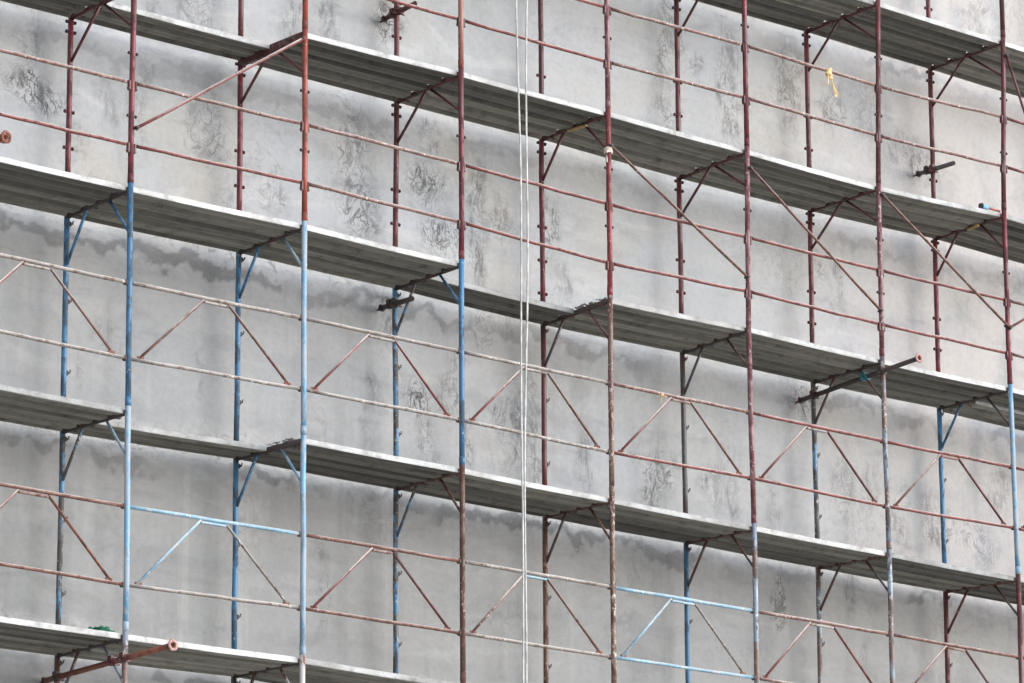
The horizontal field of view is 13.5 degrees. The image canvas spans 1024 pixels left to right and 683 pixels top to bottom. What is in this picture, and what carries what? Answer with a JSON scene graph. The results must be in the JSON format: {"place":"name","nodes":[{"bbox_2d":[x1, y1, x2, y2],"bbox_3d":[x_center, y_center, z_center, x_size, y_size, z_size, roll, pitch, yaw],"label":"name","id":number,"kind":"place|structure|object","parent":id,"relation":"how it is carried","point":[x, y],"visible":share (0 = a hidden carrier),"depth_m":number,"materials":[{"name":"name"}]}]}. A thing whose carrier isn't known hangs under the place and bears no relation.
{"place":"outdoors","nodes":[
{"label":"outdoors","id":0,"kind":"place"},
{"bbox_2d":[231,655,304,682],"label":"scaffold frame","id":1,"kind":"object","parent":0,"point":[301,660],"visible":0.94,"depth_m":36.08,"materials":[{"name":"metal"}]},
{"bbox_2d":[64,648,262,676],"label":"deck plank","id":2,"kind":"object","parent":1,"relation":"on","point":[95,654],"visible":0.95,"depth_m":35.91,"materials":[{"name":"metal"}]},
{"bbox_2d":[96,634,297,669],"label":"deck plank","id":3,"kind":"object","parent":1,"relation":"on","point":[217,655],"visible":0.95,"depth_m":35.53,"materials":[{"name":"metal"}]},
{"bbox_2d":[231,434,305,654],"bbox_3d":[-2.039,1.762,36.514,0.104,1.916,0.959,12,-18,-39],"label":"scaffold frame","id":4,"kind":"object","parent":1,"relation":"on","point":[301,441],"visible":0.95,"depth_m":36.49,"materials":[{"name":"blue paint"}]},
{"bbox_2d":[129,505,299,608],"bbox_3d":[-2.433,1.782,35.528,1.782,0.690,0.038,12,-19,-41],"label":"trussed guard rail","id":5,"kind":"object","parent":4,"relation":"attached to","point":[139,585],"visible":1,"depth_m":35.51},
{"bbox_2d":[234,220,306,440],"bbox_3d":[-2.057,-0.052,36.961,0.108,1.900,0.959,11,-18,-38],"label":"scaffold frame","id":6,"kind":"object","parent":4,"relation":"on","point":[239,291],"visible":1,"depth_m":36.94,"materials":[{"name":"blue paint"}]},
{"bbox_2d":[131,281,300,389],"bbox_3d":[-2.449,-0.030,35.975,1.790,0.680,0.036,12,-19,-41],"label":"trussed guard rail","id":7,"kind":"object","parent":6,"relation":"attached to","point":[229,304],"visible":1,"depth_m":35.98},
{"bbox_2d":[234,28,309,220],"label":"scaffold frame","id":8,"kind":"object","parent":6,"relation":"on","point":[242,63],"visible":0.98,"depth_m":37.37,"materials":[{"name":"orange paint"}]},
{"bbox_2d":[76,2,269,60],"bbox_3d":[-2.903,-2.659,37.141,1.790,0.066,0.431,12,-19,-41],"label":"deck plank","id":9,"kind":"object","parent":8,"relation":"on","point":[157,27],"visible":1,"depth_m":37.14,"materials":[{"name":"metal"}]},
{"bbox_2d":[251,52,424,101],"bbox_3d":[-1.555,-2.368,38.324,1.751,0.069,0.431,12,-19,-41],"label":"deck plank","id":10,"kind":"object","parent":8,"relation":"on","point":[355,81],"visible":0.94,"depth_m":38.41,"materials":[{"name":"metal"}]},
{"bbox_2d":[282,33,456,88],"bbox_3d":[-1.274,-2.465,38.013,1.747,0.079,0.433,12,-19,-41],"label":"deck plank","id":11,"kind":"object","parent":8,"relation":"on","point":[372,62],"visible":0.93,"depth_m":38.02,"materials":[{"name":"metal"}]},
{"bbox_2d":[275,225,456,276],"bbox_3d":[-1.265,-0.780,37.592,1.732,0.081,0.433,12,-19,-41],"label":"deck plank","id":12,"kind":"object","parent":6,"relation":"on","point":[343,246],"visible":1,"depth_m":37.58,"materials":[{"name":"metal"}]},
{"bbox_2d":[515,0,523,682],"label":"hoist rope","id":13,"kind":"object","parent":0,"point":[521,345],"visible":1,"depth_m":37.45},
{"bbox_2d":[524,0,528,682],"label":"hoist rope","id":14,"kind":"object","parent":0,"point":[526,341],"visible":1,"depth_m":37.51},
{"label":"ground","id":15,"kind":"structure","parent":0,"visible":0},
{"bbox_2d":[0,0,1023,682],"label":"rendered wall","id":16,"kind":"structure","parent":15,"relation":"on","point":[200,556],"depth_m":39.70,"materials":[{"name":"grey concrete"}]},
{"bbox_2d":[39,639,177,682],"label":"wall tie","id":17,"kind":"object","parent":16,"relation":"attached to","point":[171,644],"depth_m":34.75,"materials":[{"name":"metal"}]},
{"bbox_2d":[54,630,127,682],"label":"scaffold frame","id":18,"kind":"object","parent":17,"relation":"attached to","point":[58,663],"visible":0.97,"depth_m":34.89,"materials":[{"name":"grey paint"}]},
{"bbox_2d":[0,636,87,655],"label":"deck plank","id":19,"kind":"object","parent":18,"relation":"on","point":[28,645],"visible":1,"depth_m":34.99,"materials":[{"name":"metal"}]},
{"bbox_2d":[0,616,120,646],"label":"deck plank","id":20,"kind":"object","parent":18,"relation":"on","point":[42,631],"visible":1,"depth_m":34.51,"materials":[{"name":"metal"}]},
{"bbox_2d":[55,405,130,630],"bbox_3d":[-3.412,1.499,35.301,0.128,1.909,0.959,11,-18,-39],"label":"scaffold frame","id":21,"kind":"object","parent":18,"relation":"on","point":[63,471],"visible":0.89,"depth_m":35.28,"materials":[{"name":"blue paint"}]},
{"bbox_2d":[0,406,90,431],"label":"deck plank","id":22,"kind":"object","parent":21,"relation":"on","point":[30,418],"visible":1,"depth_m":35.41,"materials":[{"name":"metal"}]},
{"bbox_2d":[0,384,122,422],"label":"deck plank","id":23,"kind":"object","parent":21,"relation":"on","point":[43,403],"visible":1,"depth_m":34.94,"materials":[{"name":"metal"}]},
{"bbox_2d":[0,482,122,585],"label":"trussed guard rail","id":24,"kind":"object","parent":21,"relation":"attached to","point":[107,579],"visible":1,"depth_m":34.52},
{"bbox_2d":[60,182,133,405],"bbox_3d":[-3.429,-0.323,35.751,0.125,1.917,0.959,11,-18,-37],"label":"scaffold frame","id":25,"kind":"object","parent":21,"relation":"on","point":[67,254],"visible":0.98,"depth_m":35.72,"materials":[{"name":"blue paint"}]},
{"bbox_2d":[0,156,125,203],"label":"deck plank","id":26,"kind":"object","parent":25,"relation":"on","point":[13,172],"visible":1,"depth_m":35.38,"materials":[{"name":"metal"}]},
{"bbox_2d":[0,253,125,358],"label":"trussed guard rail","id":27,"kind":"object","parent":25,"relation":"attached to","point":[110,353],"visible":1,"depth_m":34.95,"materials":[{"name":"metal"}]},
{"bbox_2d":[62,0,137,182],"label":"scaffold frame","id":28,"kind":"object","parent":25,"relation":"on","point":[132,89],"visible":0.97,"depth_m":36.30,"materials":[{"name":"paint"}]},
{"bbox_2d":[0,0,98,17],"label":"deck plank","id":29,"kind":"object","parent":28,"relation":"on","point":[65,8],"visible":1,"depth_m":36.40,"materials":[{"name":"metal"}]},
{"bbox_2d":[134,36,305,129],"bbox_3d":[-2.444,-2.181,36.461,1.800,1.186,0.060,12,-19,-41],"label":"diagonal brace","id":30,"kind":"object","parent":28,"relation":"attached to","point":[300,39],"visible":1,"depth_m":36.43,"materials":[{"name":"metal"}]},
{"bbox_2d":[72,205,267,251],"bbox_3d":[-2.892,-0.973,36.722,1.797,0.082,0.431,12,-19,-41],"label":"deck plank","id":31,"kind":"object","parent":25,"relation":"on","point":[167,228],"visible":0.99,"depth_m":36.76,"materials":[{"name":"metal"}]},
{"bbox_2d":[102,187,299,240],"bbox_3d":[-2.611,-1.070,36.411,1.802,0.082,0.433,12,-19,-41],"label":"deck plank","id":32,"kind":"object","parent":25,"relation":"on","point":[180,209],"visible":1,"depth_m":36.39,"materials":[{"name":"metal"}]},
{"bbox_2d":[69,421,266,458],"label":"deck plank","id":33,"kind":"object","parent":21,"relation":"on","point":[175,440],"visible":1,"depth_m":36.27,"materials":[{"name":"metal"}]},
{"bbox_2d":[796,353,922,403],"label":"wall tie","id":34,"kind":"object","parent":16,"relation":"attached to","point":[882,370],"depth_m":41.57,"materials":[{"name":"metal"}]},
{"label":"scaffold frame","id":35,"kind":"object","parent":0,"visible":0},
{"bbox_2d":[272,658,454,682],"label":"deck plank","id":36,"kind":"object","parent":35,"relation":"on","point":[329,671],"visible":0.99,"depth_m":36.49,"materials":[{"name":"metal"}]},
{"bbox_2d":[393,465,465,680],"bbox_3d":[-0.721,2.069,37.665,0.108,1.953,0.959,11,-18,-37],"label":"scaffold frame","id":37,"kind":"object","parent":35,"relation":"on","point":[397,527],"visible":0.96,"depth_m":37.70,"materials":[{"name":"brown metal"}]},
{"bbox_2d":[243,452,423,488],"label":"deck plank","id":38,"kind":"object","parent":37,"relation":"on","point":[315,467],"visible":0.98,"depth_m":37.51,"materials":[{"name":"metal"}]},
{"bbox_2d":[274,439,457,480],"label":"deck plank","id":39,"kind":"object","parent":37,"relation":"on","point":[366,460],"visible":0.98,"depth_m":37.13,"materials":[{"name":"metal"}]},
{"bbox_2d":[306,533,459,633],"bbox_3d":[-1.092,2.057,36.709,1.719,0.664,0.038,12,-19,-41],"label":"trussed guard rail","id":40,"kind":"object","parent":37,"relation":"attached to","point":[446,628],"visible":1,"depth_m":36.71,"materials":[{"name":"red paint"}]},
{"bbox_2d":[392,258,464,464],"bbox_3d":[-0.735,0.245,38.117,0.112,1.890,0.959,11,-18,-37],"label":"scaffold frame","id":41,"kind":"object","parent":37,"relation":"on","point":[396,325],"visible":0.98,"depth_m":38.08,"materials":[{"name":"blue paint"}]},
{"bbox_2d":[244,242,424,287],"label":"deck plank","id":42,"kind":"object","parent":41,"relation":"on","point":[327,264],"visible":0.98,"depth_m":37.94,"materials":[{"name":"metal"}]},
{"bbox_2d":[307,317,458,420],"bbox_3d":[-1.105,0.244,37.158,1.720,0.654,0.038,12,-19,-41],"label":"trussed guard rail","id":43,"kind":"object","parent":41,"relation":"attached to","point":[314,389],"visible":1,"depth_m":37.17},
{"bbox_2d":[390,67,465,258],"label":"scaffold frame","id":44,"kind":"object","parent":41,"relation":"on","point":[461,223],"visible":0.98,"depth_m":38.55,"materials":[{"name":"paint"}]},
{"bbox_2d":[391,0,465,67],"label":"scaffold frame","id":45,"kind":"object","parent":44,"relation":"on","point":[460,23],"visible":0.82,"depth_m":38.53,"materials":[{"name":"red paint"}]},
{"bbox_2d":[433,73,603,126],"bbox_3d":[0.051,-2.181,39.176,1.740,0.075,0.433,12,-19,-41],"label":"deck plank","id":46,"kind":"object","parent":44,"relation":"on","point":[488,92],"visible":1,"depth_m":39.16,"materials":[{"name":"metal"}]},
{"bbox_2d":[400,276,573,324],"bbox_3d":[-0.225,-0.378,39.057,1.740,0.093,0.431,12,-19,-41],"label":"deck plank","id":47,"kind":"object","parent":41,"relation":"on","point":[494,301],"visible":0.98,"depth_m":39.05,"materials":[{"name":"metal"}]},
{"bbox_2d":[402,482,573,516],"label":"deck plank","id":48,"kind":"object","parent":37,"relation":"on","point":[433,489],"visible":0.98,"depth_m":38.64,"materials":[{"name":"metal"}]},
{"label":"scaffold frame","id":49,"kind":"object","parent":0,"visible":0},
{"bbox_2d":[542,495,616,682],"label":"scaffold frame","id":50,"kind":"object","parent":49,"relation":"on","point":[546,555],"visible":0.98,"depth_m":38.88,"materials":[{"name":"metal"}]},
{"bbox_2d":[433,469,607,509],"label":"deck plank","id":51,"kind":"object","parent":50,"relation":"on","point":[511,488],"visible":0.98,"depth_m":38.28,"materials":[{"name":"metal"}]},
{"bbox_2d":[465,560,610,657],"bbox_3d":[0.229,2.343,37.866,1.724,0.666,0.038,12,-19,-41],"label":"trussed guard rail","id":52,"kind":"object","parent":50,"relation":"attached to","point":[472,633],"visible":0.88,"depth_m":37.88,"materials":[{"name":"metal"}]},
{"bbox_2d":[540,295,614,494],"bbox_3d":[0.586,0.543,39.273,0.125,1.883,0.959,11,-18,-37],"label":"scaffold frame","id":53,"kind":"object","parent":50,"relation":"on","point":[608,301],"visible":0.95,"depth_m":39.27,"materials":[{"name":"metal"}]},
{"bbox_2d":[464,350,608,452],"bbox_3d":[0.218,0.539,38.318,1.729,0.669,0.037,12,-19,-41],"label":"trussed guard rail","id":54,"kind":"object","parent":53,"relation":"attached to","point":[596,447],"visible":0.98,"depth_m":38.34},
{"bbox_2d":[536,108,613,301],"bbox_3d":[0.579,-1.187,39.707,0.117,1.846,0.961,12,-19,-41],"label":"scaffold frame","id":55,"kind":"object","parent":53,"relation":"on","point":[609,263],"visible":0.99,"depth_m":39.74,"materials":[{"name":"red paint"}]},
{"bbox_2d":[401,91,571,138],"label":"deck plank","id":56,"kind":"object","parent":55,"relation":"on","point":[489,116],"visible":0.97,"depth_m":39.51,"materials":[{"name":"metal"}]},
{"bbox_2d":[536,0,611,107],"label":"scaffold frame","id":57,"kind":"object","parent":55,"relation":"on","point":[607,62],"visible":0.94,"depth_m":39.80,"materials":[{"name":"paint"}]},
{"bbox_2d":[548,315,710,352],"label":"deck plank","id":58,"kind":"object","parent":53,"relation":"on","point":[630,334],"visible":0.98,"depth_m":40.25,"materials":[{"name":"metal"}]},
{"bbox_2d":[579,299,744,341],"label":"deck plank","id":59,"kind":"object","parent":53,"relation":"on","point":[652,318],"visible":0.98,"depth_m":39.90,"materials":[{"name":"metal"}]},
{"bbox_2d":[582,499,749,536],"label":"deck plank","id":60,"kind":"object","parent":50,"relation":"on","point":[641,513],"visible":0.99,"depth_m":39.45,"materials":[{"name":"metal"}]},
{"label":"scaffold frame","id":61,"kind":"object","parent":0,"visible":0},
{"bbox_2d":[683,523,759,682],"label":"scaffold frame","id":62,"kind":"object","parent":61,"relation":"on","point":[688,581],"visible":1,"depth_m":40.03,"materials":[{"name":"grey paint"}]},
{"bbox_2d":[551,511,715,542],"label":"deck plank","id":63,"kind":"object","parent":62,"relation":"on","point":[623,525],"visible":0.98,"depth_m":39.81,"materials":[{"name":"metal"}]},
{"bbox_2d":[616,586,753,678],"bbox_3d":[1.557,2.630,39.032,1.738,0.665,0.038,12,-19,-41],"label":"trussed guard rail","id":64,"kind":"object","parent":62,"relation":"attached to","point":[742,674],"visible":1,"depth_m":39.03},
{"bbox_2d":[680,324,756,522],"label":"scaffold frame","id":65,"kind":"object","parent":62,"relation":"on","point":[684,386],"visible":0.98,"depth_m":40.41,"materials":[{"name":"paint"}]},
{"bbox_2d":[613,382,749,478],"bbox_3d":[1.547,0.822,39.483,1.732,0.673,0.038,12,-19,-41],"label":"trussed guard rail","id":66,"kind":"object","parent":65,"relation":"attached to","point":[620,452],"visible":1,"depth_m":39.49,"materials":[{"name":"metal"}]},
{"bbox_2d":[674,146,752,323],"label":"scaffold frame","id":67,"kind":"object","parent":65,"relation":"on","point":[747,238],"visible":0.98,"depth_m":40.87,"materials":[{"name":"paint"}]},
{"bbox_2d":[546,129,709,177],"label":"deck plank","id":68,"kind":"object","parent":67,"relation":"on","point":[637,156],"visible":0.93,"depth_m":40.69,"materials":[{"name":"metal"}]},
{"bbox_2d":[580,113,742,165],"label":"deck plank","id":69,"kind":"object","parent":67,"relation":"on","point":[632,131],"visible":0.98,"depth_m":40.34,"materials":[{"name":"metal"}]},
{"bbox_2d":[672,0,749,145],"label":"scaffold frame","id":70,"kind":"object","parent":67,"relation":"on","point":[745,51],"visible":0.91,"depth_m":41.09,"materials":[{"name":"paint"}]},
{"bbox_2d":[718,151,874,199],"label":"deck plank","id":71,"kind":"object","parent":67,"relation":"on","point":[788,174],"visible":0.99,"depth_m":41.50,"materials":[{"name":"metal"}]},
{"bbox_2d":[724,527,884,561],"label":"deck plank","id":72,"kind":"object","parent":62,"relation":"on","point":[803,544],"visible":0.98,"depth_m":40.61,"materials":[{"name":"metal"}]},
{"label":"scaffold frame","id":73,"kind":"object","parent":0,"visible":0},
{"bbox_2d":[815,549,894,682],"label":"scaffold frame","id":74,"kind":"object","parent":73,"relation":"on","point":[889,590],"visible":0.98,"depth_m":41.20,"materials":[{"name":"grey paint"}]},
{"bbox_2d":[694,538,848,567],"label":"deck plank","id":75,"kind":"object","parent":74,"relation":"on","point":[730,545],"visible":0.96,"depth_m":40.99,"materials":[{"name":"metal"}]},
{"bbox_2d":[758,610,888,682],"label":"trussed guard rail","id":76,"kind":"object","parent":74,"relation":"attached to","point":[813,621],"visible":1,"depth_m":40.17,"materials":[{"name":"metal"}]},
{"bbox_2d":[811,356,891,548],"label":"scaffold frame","id":77,"kind":"object","parent":74,"relation":"on","point":[884,442],"visible":0.98,"depth_m":41.55,"materials":[{"name":"grey paint"}]},
{"bbox_2d":[687,343,843,381],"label":"deck plank","id":78,"kind":"object","parent":77,"relation":"on","point":[718,352],"visible":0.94,"depth_m":41.41,"materials":[{"name":"metal"}]},
{"bbox_2d":[719,328,877,372],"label":"deck plank","id":79,"kind":"object","parent":77,"relation":"on","point":[790,349],"visible":0.99,"depth_m":41.07,"materials":[{"name":"metal"}]},
{"bbox_2d":[753,411,884,506],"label":"trussed guard rail","id":80,"kind":"object","parent":77,"relation":"attached to","point":[808,426],"visible":1,"depth_m":40.66,"materials":[{"name":"red paint"}]},
{"bbox_2d":[805,183,885,356],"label":"scaffold frame","id":81,"kind":"object","parent":77,"relation":"on","point":[879,292],"visible":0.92,"depth_m":42.03,"materials":[{"name":"paint"}]},
{"bbox_2d":[684,167,841,210],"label":"deck plank","id":82,"kind":"object","parent":81,"relation":"on","point":[788,196],"visible":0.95,"depth_m":41.83,"materials":[{"name":"metal"}]},
{"bbox_2d":[802,0,882,182],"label":"scaffold frame","id":83,"kind":"object","parent":81,"relation":"on","point":[877,90],"visible":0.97,"depth_m":42.51,"materials":[{"name":"red paint"}]},
{"bbox_2d":[694,0,838,31],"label":"deck plank","id":84,"kind":"object","parent":83,"relation":"on","point":[787,15],"visible":0.97,"depth_m":42.45,"materials":[{"name":"metal"}]},
{"bbox_2d":[776,0,873,17],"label":"deck plank","id":85,"kind":"object","parent":83,"relation":"on","point":[836,8],"visible":1,"depth_m":42.38,"materials":[{"name":"metal"}]},
{"bbox_2d":[811,20,963,68],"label":"deck plank","id":86,"kind":"object","parent":83,"relation":"on","point":[904,50],"visible":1,"depth_m":43.48,"materials":[{"name":"metal"}]},
{"bbox_2d":[816,202,965,238],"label":"deck plank","id":87,"kind":"object","parent":81,"relation":"on","point":[898,222],"visible":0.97,"depth_m":43.03,"materials":[{"name":"metal"}]},
{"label":"scaffold frame","id":88,"kind":"object","parent":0,"visible":0},
{"bbox_2d":[943,574,1023,682],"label":"scaffold frame","id":89,"kind":"object","parent":88,"relation":"on","point":[1018,612],"visible":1,"depth_m":42.40,"materials":[{"name":"red paint"}]},
{"bbox_2d":[826,563,976,591],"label":"deck plank","id":90,"kind":"object","parent":89,"relation":"on","point":[857,569],"visible":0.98,"depth_m":42.14,"materials":[{"name":"metal"}]},
{"bbox_2d":[858,553,1013,585],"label":"deck plank","id":91,"kind":"object","parent":89,"relation":"on","point":[932,569],"visible":1,"depth_m":41.80,"materials":[{"name":"metal"}]},
{"bbox_2d":[894,633,1017,682],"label":"trussed guard rail","id":92,"kind":"object","parent":89,"relation":"attached to","point":[956,646],"visible":1,"depth_m":41.42,"materials":[{"name":"red paint"}]},
{"bbox_2d":[937,384,1020,573],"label":"scaffold frame","id":93,"kind":"object","parent":89,"relation":"on","point":[941,444],"visible":0.97,"depth_m":42.79,"materials":[{"name":"blue paint"}]},
{"bbox_2d":[818,374,971,407],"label":"deck plank","id":94,"kind":"object","parent":93,"relation":"on","point":[913,395],"visible":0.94,"depth_m":42.63,"materials":[{"name":"metal"}]},
{"bbox_2d":[850,360,1005,398],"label":"deck plank","id":95,"kind":"object","parent":93,"relation":"on","point":[930,380],"visible":0.97,"depth_m":42.29,"materials":[{"name":"metal"}]},
{"bbox_2d":[887,440,1013,528],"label":"trussed guard rail","id":96,"kind":"object","parent":93,"relation":"attached to","point":[953,455],"visible":1,"depth_m":41.85,"materials":[{"name":"red paint"}]},
{"bbox_2d":[931,210,1012,384],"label":"scaffold frame","id":97,"kind":"object","parent":93,"relation":"on","point":[1006,304],"visible":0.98,"depth_m":43.16,"materials":[{"name":"paint"}]},
{"bbox_2d":[849,187,999,227],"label":"deck plank","id":98,"kind":"object","parent":97,"relation":"on","point":[928,208],"visible":0.95,"depth_m":42.70,"materials":[{"name":"metal"}]},
{"bbox_2d":[926,37,1007,210],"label":"scaffold frame","id":99,"kind":"object","parent":97,"relation":"on","point":[1003,122],"visible":0.91,"depth_m":43.68,"materials":[{"name":"red paint"}]},
{"bbox_2d":[846,2,998,55],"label":"deck plank","id":100,"kind":"object","parent":99,"relation":"on","point":[904,24],"visible":1,"depth_m":43.17,"materials":[{"name":"metal"}]},
{"bbox_2d":[973,215,1023,243],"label":"deck plank","id":101,"kind":"object","parent":97,"relation":"on","point":[1015,229],"visible":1,"depth_m":43.51,"materials":[{"name":"metal"}]},
{"bbox_2d":[942,401,1023,430],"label":"deck plank","id":102,"kind":"object","parent":93,"relation":"on","point":[982,411],"visible":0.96,"depth_m":43.43,"materials":[{"name":"metal"}]},
{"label":"scaffold frame","id":103,"kind":"object","parent":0,"visible":0},
{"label":"scaffold frame","id":104,"kind":"object","parent":103,"relation":"on","visible":0},
{"bbox_2d":[940,229,1023,263],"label":"deck plank","id":105,"kind":"object","parent":104,"relation":"on","point":[975,240],"visible":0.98,"depth_m":43.96,"materials":[{"name":"metal"}]},
{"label":"scaffold frame","id":106,"kind":"object","parent":104,"relation":"on","visible":0},
{"bbox_2d":[934,58,1023,97],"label":"deck plank","id":107,"kind":"object","parent":106,"relation":"on","point":[970,70],"visible":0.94,"depth_m":44.44,"materials":[{"name":"metal"}]},
{"bbox_2d":[971,42,1023,74],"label":"deck plank","id":108,"kind":"object","parent":106,"relation":"on","point":[992,57],"visible":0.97,"depth_m":43.99,"materials":[{"name":"metal"}]},
{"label":"scaffold frame","id":109,"kind":"object","parent":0,"visible":0},
{"bbox_2d":[0,183,94,215],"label":"deck plank","id":110,"kind":"object","parent":109,"relation":"on","point":[35,200],"visible":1,"depth_m":35.84,"materials":[{"name":"metal"}]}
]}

